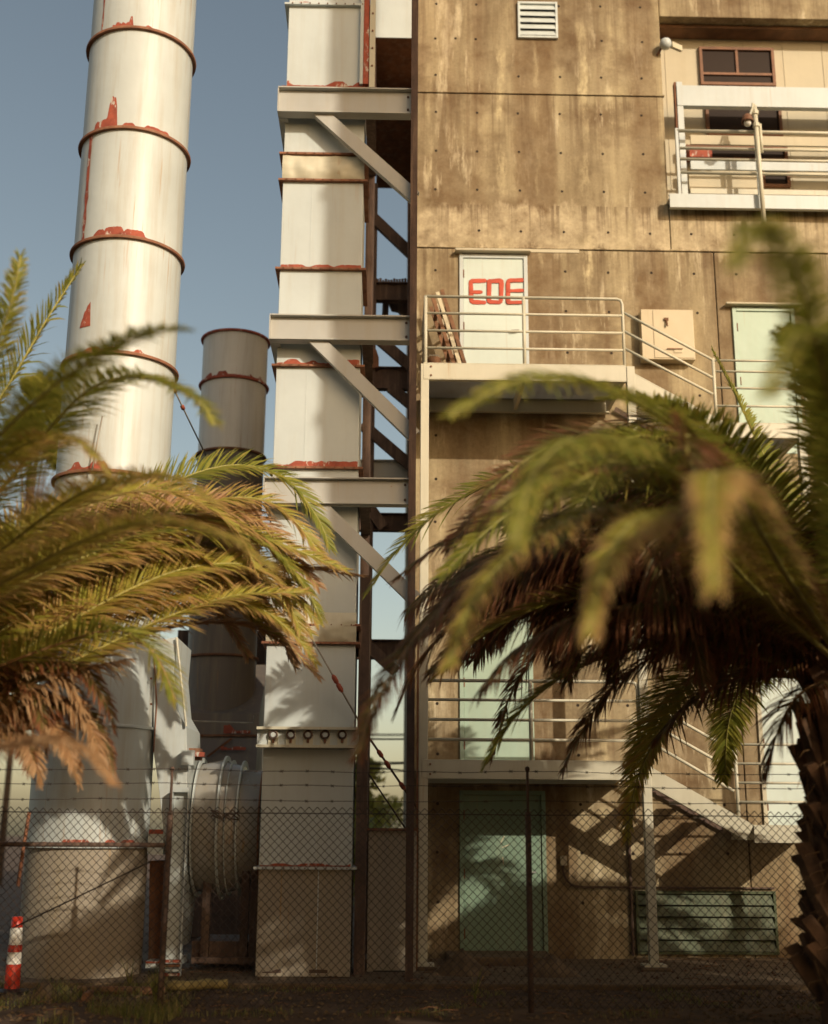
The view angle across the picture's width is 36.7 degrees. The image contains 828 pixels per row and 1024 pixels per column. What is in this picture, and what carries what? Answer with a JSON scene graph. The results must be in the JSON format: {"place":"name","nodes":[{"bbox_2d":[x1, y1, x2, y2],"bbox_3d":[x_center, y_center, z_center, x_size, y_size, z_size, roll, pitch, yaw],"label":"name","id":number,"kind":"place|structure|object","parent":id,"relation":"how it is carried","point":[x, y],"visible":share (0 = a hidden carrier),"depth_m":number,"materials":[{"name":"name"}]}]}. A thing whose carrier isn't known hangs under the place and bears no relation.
{"place":"outdoors","nodes":[
{"label":"outdoors","id":0,"kind":"place"},
{"bbox_2d":[0,973,206,1023],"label":"grass","id":1,"kind":"structure","parent":0,"point":[148,1013],"depth_m":11.20,"materials":[{"name":"green plant"}]},
{"bbox_2d":[0,0,407,835],"label":"sky","id":2,"kind":"structure","parent":0,"point":[231,247],"materials":[{"name":"blue"}]},
{"bbox_2d":[178,630,265,936],"bbox_3d":[-3.189,4.523,20.918,1.446,4.782,2.100,1,-15,-1],"label":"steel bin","id":3,"kind":"object","parent":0,"point":[183,635],"visible":0.14,"depth_m":19.41,"materials":[{"name":"grey metal"}]},
{"bbox_2d":[0,836,820,1023],"bbox_3d":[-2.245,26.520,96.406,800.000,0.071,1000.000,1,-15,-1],"label":"ground","id":4,"kind":"structure","parent":0,"point":[425,1019],"depth_m":11.57,"materials":[{"name":"brown soil"}]},
{"bbox_2d":[0,916,28,994],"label":"traffic marker","id":5,"kind":"object","parent":4,"relation":"on","point":[15,959],"visible":0.69,"depth_m":12.35,"materials":[{"name":"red plastic"}]},
{"bbox_2d":[0,370,61,885],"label":"leafy tree","id":6,"kind":"object","parent":4,"relation":"on","point":[7,788],"visible":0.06,"depth_m":41.03,"materials":[{"name":"green plant"}]},
{"bbox_2d":[29,981,57,1002],"bbox_3d":[-3.489,4.557,11.811,0.289,0.187,0.300,1,-15,-1],"label":"concrete lump","id":7,"kind":"object","parent":4,"relation":"on","point":[47,997],"visible":0.35,"depth_m":11.68,"materials":[{"name":"grey concrete"}]},
{"bbox_2d":[80,989,93,1002],"bbox_3d":[-3.074,4.575,11.686,0.091,0.174,0.250,1,-15,-1],"label":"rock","id":8,"kind":"object","parent":4,"relation":"on","point":[88,993],"visible":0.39,"depth_m":11.60,"materials":[{"name":"brown stone"}]},
{"bbox_2d":[77,985,164,994],"bbox_3d":[-2.863,4.680,12.207,0.845,0.100,0.076,2,-15,-8],"label":"pipe","id":9,"kind":"object","parent":4,"relation":"on","point":[146,989],"visible":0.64,"depth_m":12.18,"materials":[{"name":"brown metal"}]},
{"bbox_2d":[120,958,136,985],"bbox_3d":[-2.822,4.596,12.362,0.204,0.360,0.096,-6,-16,24],"label":"tall weed","id":10,"kind":"object","parent":4,"relation":"on","point":[129,979],"visible":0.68,"depth_m":12.37,"materials":[{"name":"green plant"}]},
{"bbox_2d":[146,963,173,1007],"bbox_3d":[-2.326,4.297,11.329,0.243,0.427,0.268,-12,-19,40],"label":"tall weed","id":11,"kind":"object","parent":4,"relation":"on","point":[155,988],"visible":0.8,"depth_m":11.31,"materials":[{"name":"green plant"}]},
{"bbox_2d":[0,248,367,794],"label":"palm tree","id":12,"kind":"object","parent":4,"relation":"on","point":[94,554],"visible":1,"depth_m":10.04,"materials":[{"name":"green plant"}]},
{"bbox_2d":[164,978,227,990],"bbox_3d":[-2.174,4.726,12.469,0.630,0.128,0.095,1,-15,-1],"label":"log","id":13,"kind":"object","parent":4,"relation":"on","point":[195,983],"visible":0.73,"depth_m":12.43,"materials":[{"name":"brown wood"}]},
{"bbox_2d":[190,665,265,769],"bbox_3d":[-2.736,2.837,17.701,1.317,1.798,3.429,1,-15,-1],"label":"steel hopper","id":14,"kind":"object","parent":4,"relation":"on","point":[232,733],"visible":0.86,"depth_m":18.14,"materials":[{"name":"metal"}]},
{"bbox_2d":[188,328,270,710],"bbox_3d":[-2.912,0.532,19.425,1.128,6.824,1.128,1,-15,-1],"label":"short smokestack","id":15,"kind":"object","parent":14,"relation":"on","point":[233,385],"visible":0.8,"depth_m":19.39,"materials":[{"name":"metal"}]},
{"bbox_2d":[353,756,402,898],"bbox_3d":[-1.427,8.058,32.068,2.475,3.750,2.015,1,-15,-1],"label":"leafy tree","id":16,"kind":"object","parent":4,"relation":"on","point":[378,806],"visible":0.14,"depth_m":31.93,"materials":[{"name":"green plant"}]},
{"bbox_2d":[353,798,402,904],"bbox_3d":[-0.759,7.970,28.849,3.455,2.623,4.571,12,-19,-39],"label":"bush","id":17,"kind":"object","parent":4,"relation":"on","point":[387,824],"visible":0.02,"depth_m":28.73,"materials":[{"name":"green plant"}]},
{"bbox_2d":[357,43,409,950],"bbox_3d":[-0.592,-0.323,17.537,1.068,12.500,2.470,-6,-16,23],"label":"frame","id":18,"kind":"object","parent":4,"relation":"on","point":[393,381],"visible":0.53,"depth_m":18.30,"materials":[{"name":"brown metal"}]},
{"bbox_2d":[369,737,415,806],"bbox_3d":[-0.265,3.180,15.289,0.635,0.873,0.056,1,-15,-1],"label":"tie rod","id":19,"kind":"object","parent":18,"relation":"attached to","point":[386,762],"visible":0.88,"depth_m":15.29,"materials":[{"name":"brown metal"}]},
{"bbox_2d":[0,965,807,1019],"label":"dry leaf litter","id":20,"kind":"object","parent":4,"relation":"on","point":[435,991],"visible":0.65,"depth_m":11.58,"materials":[{"name":"brown plant"}]},
{"bbox_2d":[0,952,808,990],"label":"concrete pad","id":21,"kind":"object","parent":4,"relation":"on","point":[562,985],"visible":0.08,"depth_m":13.40,"materials":[{"name":"grey concrete"}]},
{"bbox_2d":[20,0,195,978],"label":"smokestack","id":22,"kind":"object","parent":21,"relation":"on","point":[134,154],"visible":0.57,"depth_m":15.10,"materials":[{"name":"paint"}]},
{"bbox_2d":[91,416,102,469],"bbox_3d":[-3.676,-0.800,14.482,0.093,0.665,0.017,1,-15,-1],"label":"tie rod","id":23,"kind":"object","parent":22,"relation":"attached to","point":[97,440],"visible":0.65,"depth_m":14.49,"materials":[{"name":"grey metal"}]},
{"bbox_2d":[145,637,199,967],"bbox_3d":[-2.825,3.357,14.634,0.482,3.651,1.165,1,-15,-1],"label":"exhaust hood","id":24,"kind":"object","parent":22,"relation":"attached to","point":[176,731],"visible":0.62,"depth_m":14.30,"materials":[{"name":"white paint"}]},
{"bbox_2d":[174,391,206,455],"bbox_3d":[-2.957,-1.186,16.458,0.056,0.270,2.206,0,-15,2],"label":"tie rod","id":25,"kind":"object","parent":22,"relation":"attached to","point":[182,406],"visible":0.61,"depth_m":16.36,"materials":[{"name":"metal"}]},
{"bbox_2d":[158,750,194,975],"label":"channel column","id":26,"kind":"structure","parent":21,"relation":"on","point":[187,757],"depth_m":13.80,"materials":[{"name":"grey metal"}]},
{"bbox_2d":[189,748,261,964],"bbox_3d":[-2.203,4.096,14.899,0.904,2.405,1.790,1,-15,-1],"label":"fan housing","id":27,"kind":"object","parent":21,"relation":"on","point":[245,794],"visible":0.73,"depth_m":14.38,"materials":[{"name":"paint"}]},
{"bbox_2d":[253,0,375,976],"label":"rectangular duct","id":28,"kind":"object","parent":21,"relation":"on","point":[309,719],"visible":0.86,"depth_m":14.80,"materials":[{"name":"metal"}]},
{"bbox_2d":[312,640,358,719],"bbox_3d":[-0.908,1.818,13.921,0.613,0.992,0.056,3,-15,-11],"label":"tie rod","id":29,"kind":"object","parent":28,"relation":"attached to","point":[337,683],"visible":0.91,"depth_m":13.89,"materials":[{"name":"brown metal"}]},
{"bbox_2d":[263,0,419,980],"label":"support frame","id":30,"kind":"object","parent":21,"relation":"on","point":[327,108],"visible":0.84,"depth_m":15.07,"materials":[{"name":"grey metal"}]},
{"bbox_2d":[367,828,417,971],"bbox_3d":[-0.268,4.596,14.706,0.585,1.683,1.060,1,-15,-1],"label":"panel enclosure","id":31,"kind":"object","parent":21,"relation":"on","point":[383,910],"visible":0.64,"depth_m":14.24,"materials":[{"name":"paint"}]},
{"bbox_2d":[368,773,405,827],"bbox_3d":[-0.331,3.480,15.055,0.602,0.718,0.019,9,-17,-31],"label":"tie rod","id":32,"kind":"object","parent":31,"relation":"attached to","point":[386,799],"visible":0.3,"depth_m":15.04,"materials":[{"name":"brown metal"}]},
{"bbox_2d":[4,959,797,982],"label":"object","id":33,"kind":"structure","parent":21,"relation":"on","point":[685,970],"depth_m":13.87,"materials":[{"name":"grey stone"}]},
{"bbox_2d":[432,948,489,976],"bbox_3d":[0.530,4.988,13.801,0.720,0.328,0.395,1,-15,-1],"label":"rubble mound","id":34,"kind":"object","parent":21,"relation":"on","point":[461,964],"visible":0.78,"depth_m":13.72,"materials":[{"name":"brown gravel"}]},
{"bbox_2d":[446,951,549,965],"bbox_3d":[1.041,5.445,15.198,1.272,0.120,0.900,1,-15,-1],"label":"door step","id":35,"kind":"object","parent":21,"relation":"on","point":[500,959],"depth_m":14.87,"materials":[{"name":"concrete"}]},
{"bbox_2d":[418,295,809,971],"bbox_3d":[2.510,1.410,15.960,5.142,8.489,1.470,1,-15,-1],"label":"metal fire stair","id":36,"kind":"object","parent":21,"relation":"on","point":[444,385],"visible":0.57,"depth_m":15.87,"materials":[{"name":"grey metal"}]},
{"bbox_2d":[427,355,441,362],"bbox_3d":[0.264,-1.951,16.627,0.210,0.270,0.207,1,-15,-1],"label":"bucket","id":37,"kind":"object","parent":36,"relation":"on","point":[433,359],"visible":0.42,"depth_m":16.56,"materials":[{"name":"brown metal"}]},
{"bbox_2d":[429,294,455,362],"bbox_3d":[0.413,-2.325,17.006,0.399,1.198,0.430,1,-15,-1],"label":"leaning frame","id":38,"kind":"object","parent":36,"relation":"on","point":[448,353],"visible":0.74,"depth_m":16.92,"materials":[{"name":"brown wood"}]},
{"bbox_2d":[435,292,460,362],"bbox_3d":[0.500,-2.338,17.167,0.426,1.305,0.430,1,-15,-1],"label":"leaning frame","id":39,"kind":"object","parent":36,"relation":"on","point":[450,338],"visible":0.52,"depth_m":17.02,"materials":[{"name":"brown wood"}]},
{"bbox_2d":[440,289,465,362],"bbox_3d":[0.583,-2.350,17.378,0.459,1.434,0.430,1,-15,-1],"label":"leaning frame","id":40,"kind":"object","parent":36,"relation":"on","point":[456,340],"visible":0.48,"depth_m":17.22,"materials":[{"name":"brown wood"}]},
{"bbox_2d":[0,766,818,1012],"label":"chain link fence","id":41,"kind":"object","parent":4,"relation":"on","point":[161,975],"visible":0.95,"depth_m":11.47,"materials":[{"name":"grey metal"}]},
{"bbox_2d":[471,967,484,1002],"bbox_3d":[0.611,4.488,11.884,0.135,0.368,0.221,15,-20,-44],"label":"tall weed","id":42,"kind":"object","parent":4,"relation":"on","point":[476,992],"visible":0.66,"depth_m":11.84,"materials":[{"name":"green plant"}]},
{"bbox_2d":[166,984,819,1018],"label":"weeds","id":43,"kind":"object","parent":4,"relation":"on","point":[496,993],"visible":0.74,"depth_m":11.57,"materials":[{"name":"green plant"}]},
{"bbox_2d":[346,212,827,1023],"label":"palm tree","id":44,"kind":"object","parent":4,"relation":"on","point":[708,568],"visible":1,"depth_m":9.44,"materials":[{"name":"green plant"}]},
{"bbox_2d":[403,0,827,959],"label":"concrete building","id":45,"kind":"structure","parent":4,"relation":"on","point":[547,158],"depth_m":17.93,"materials":[{"name":"brown concrete"}]},
{"bbox_2d":[355,763,403,764],"bbox_3d":[-0.204,4.722,23.570,2.176,0.114,0.034,1,-15,-1],"label":"overhead wire","id":46,"kind":"object","parent":45,"relation":"attached to","point":[382,763],"visible":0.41,"depth_m":23.54,"materials":[{"name":"black metal"}]},
{"bbox_2d":[355,767,403,770],"bbox_3d":[-0.203,4.818,23.545,2.175,0.146,0.034,1,-15,-1],"label":"overhead wire","id":47,"kind":"object","parent":45,"relation":"attached to","point":[384,769],"visible":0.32,"depth_m":23.52,"materials":[{"name":"black metal"}]},
{"bbox_2d":[355,761,403,762],"bbox_3d":[-0.204,4.688,23.578,2.177,0.099,0.019,1,-15,-1],"label":"overhead wire","id":48,"kind":"object","parent":45,"relation":"attached to","point":[383,762],"visible":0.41,"depth_m":23.56,"materials":[{"name":"black metal"}]},
{"bbox_2d":[371,735,403,735],"bbox_3d":[-0.205,4.208,23.703,2.188,0.101,0.019,1,-15,-1],"label":"overhead wire","id":49,"kind":"object","parent":45,"relation":"attached to","point":[388,735],"visible":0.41,"depth_m":23.68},
{"bbox_2d":[372,738,403,739],"bbox_3d":[-0.205,4.271,23.686,2.187,0.115,0.034,1,-15,-1],"label":"overhead wire","id":50,"kind":"object","parent":45,"relation":"attached to","point":[388,739],"visible":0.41,"depth_m":23.66,"materials":[{"name":"grey metal"}]},
{"bbox_2d":[375,0,411,187],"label":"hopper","id":51,"kind":"object","parent":45,"relation":"attached to","point":[393,56],"visible":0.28,"depth_m":18.47,"materials":[{"name":"metal"}]},
{"bbox_2d":[463,259,523,363],"bbox_3d":[1.154,-2.637,17.723,0.917,2.105,0.101,1,-15,-1],"label":"door","id":52,"kind":"structure","parent":45,"relation":"in","point":[481,277],"depth_m":17.81,"materials":[{"name":"paint"}]},
{"bbox_2d":[464,621,529,759],"bbox_3d":[1.083,2.246,16.460,0.866,2.105,0.101,1,-15,-1],"label":"door","id":53,"kind":"structure","parent":45,"relation":"in","point":[473,750],"depth_m":16.37,"materials":[{"name":"green paint"}]},
{"bbox_2d":[463,795,542,950],"bbox_3d":[1.128,4.593,15.854,1.002,1.938,0.101,1,-15,-1],"label":"door","id":54,"kind":"structure","parent":45,"relation":"in","point":[497,803],"depth_m":15.87,"materials":[{"name":"green paint"}]},
{"bbox_2d":[638,309,694,363],"bbox_3d":[3.578,-2.490,17.648,0.745,0.753,0.243,1,-15,-1],"label":"wall cabinet","id":55,"kind":"object","parent":45,"relation":"attached to","point":[678,325],"depth_m":17.59,"materials":[{"name":"beige metal"}]},
{"bbox_2d":[653,310,694,357],"bbox_3d":[3.657,-2.506,17.587,0.560,0.713,0.009,1,-15,-1],"label":"cabinet door","id":56,"kind":"structure","parent":55,"relation":"in","point":[680,323],"depth_m":17.59,"materials":[{"name":"beige paint"}]},
{"bbox_2d":[656,37,681,55],"bbox_3d":[3.870,-7.044,18.856,0.397,0.223,0.225,1,-15,-1],"label":"flood light","id":57,"kind":"object","parent":45,"relation":"attached to","point":[666,43],"visible":1,"depth_m":18.82,"materials":[{"name":"white paint"}]},
{"bbox_2d":[687,150,711,161],"bbox_3d":[4.318,-5.391,18.870,0.340,0.140,0.160,1,-15,-1],"label":"red sign","id":58,"kind":"object","parent":45,"relation":"attached to","point":[699,153],"visible":0.64,"depth_m":18.79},
{"bbox_2d":[698,46,775,86],"bbox_3d":[5.032,-6.933,19.441,1.172,0.667,0.060,1,-15,-1],"label":"window","id":59,"kind":"structure","parent":45,"relation":"in","point":[718,66],"depth_m":19.45,"materials":[{"name":"brown glass"}]},
{"bbox_2d":[686,144,787,158],"bbox_3d":[4.930,-5.473,19.061,1.556,0.254,0.060,1,-15,-1],"label":"window","id":60,"kind":"structure","parent":45,"relation":"in","point":[715,153],"depth_m":19.07,"materials":[{"name":"brown glass"}]},
{"bbox_2d":[705,109,782,135],"bbox_3d":[5.075,-6.028,19.208,1.172,0.575,0.060,1,-15,-1],"label":"window","id":61,"kind":"structure","parent":45,"relation":"in","point":[714,119],"depth_m":19.21,"materials":[{"name":"brown glass"}]},
{"bbox_2d":[666,82,827,211],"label":"balcony","id":62,"kind":"structure","parent":45,"relation":"attached to","point":[710,188],"depth_m":18.69,"materials":[{"name":"white paint"}]},
{"bbox_2d":[741,103,765,221],"bbox_3d":[4.923,-5.094,18.108,0.178,1.948,0.378,-12,-19,40],"label":"lamp pole","id":63,"kind":"object","parent":62,"relation":"attached to","point":[748,119],"visible":0.98,"depth_m":18.17,"materials":[{"name":"grey metal"}]},
{"bbox_2d":[736,312,797,453],"bbox_3d":[4.989,-1.838,17.641,0.789,2.118,0.059,1,-15,-3],"label":"door","id":64,"kind":"structure","parent":45,"relation":"in","point":[752,327],"depth_m":17.69,"materials":[{"name":"green paint"}]},
{"bbox_2d":[762,171,790,188],"bbox_3d":[5.500,-5.078,18.972,0.429,0.316,0.060,1,-15,-1],"label":"window","id":65,"kind":"structure","parent":45,"relation":"in","point":[769,181],"depth_m":18.96,"materials":[{"name":"brown glass"}]},
{"bbox_2d":[761,670,809,824],"bbox_3d":[4.961,3.037,16.380,0.789,2.086,0.059,1,-15,-3],"label":"door","id":66,"kind":"structure","parent":45,"relation":"in","point":[785,794],"depth_m":16.27,"materials":[{"name":"paint"}]},
{"bbox_2d":[0,987,820,1023],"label":"gravel","id":67,"kind":"structure","parent":0,"point":[609,1011],"depth_m":11.45,"materials":[{"name":"gravel"}]}
]}

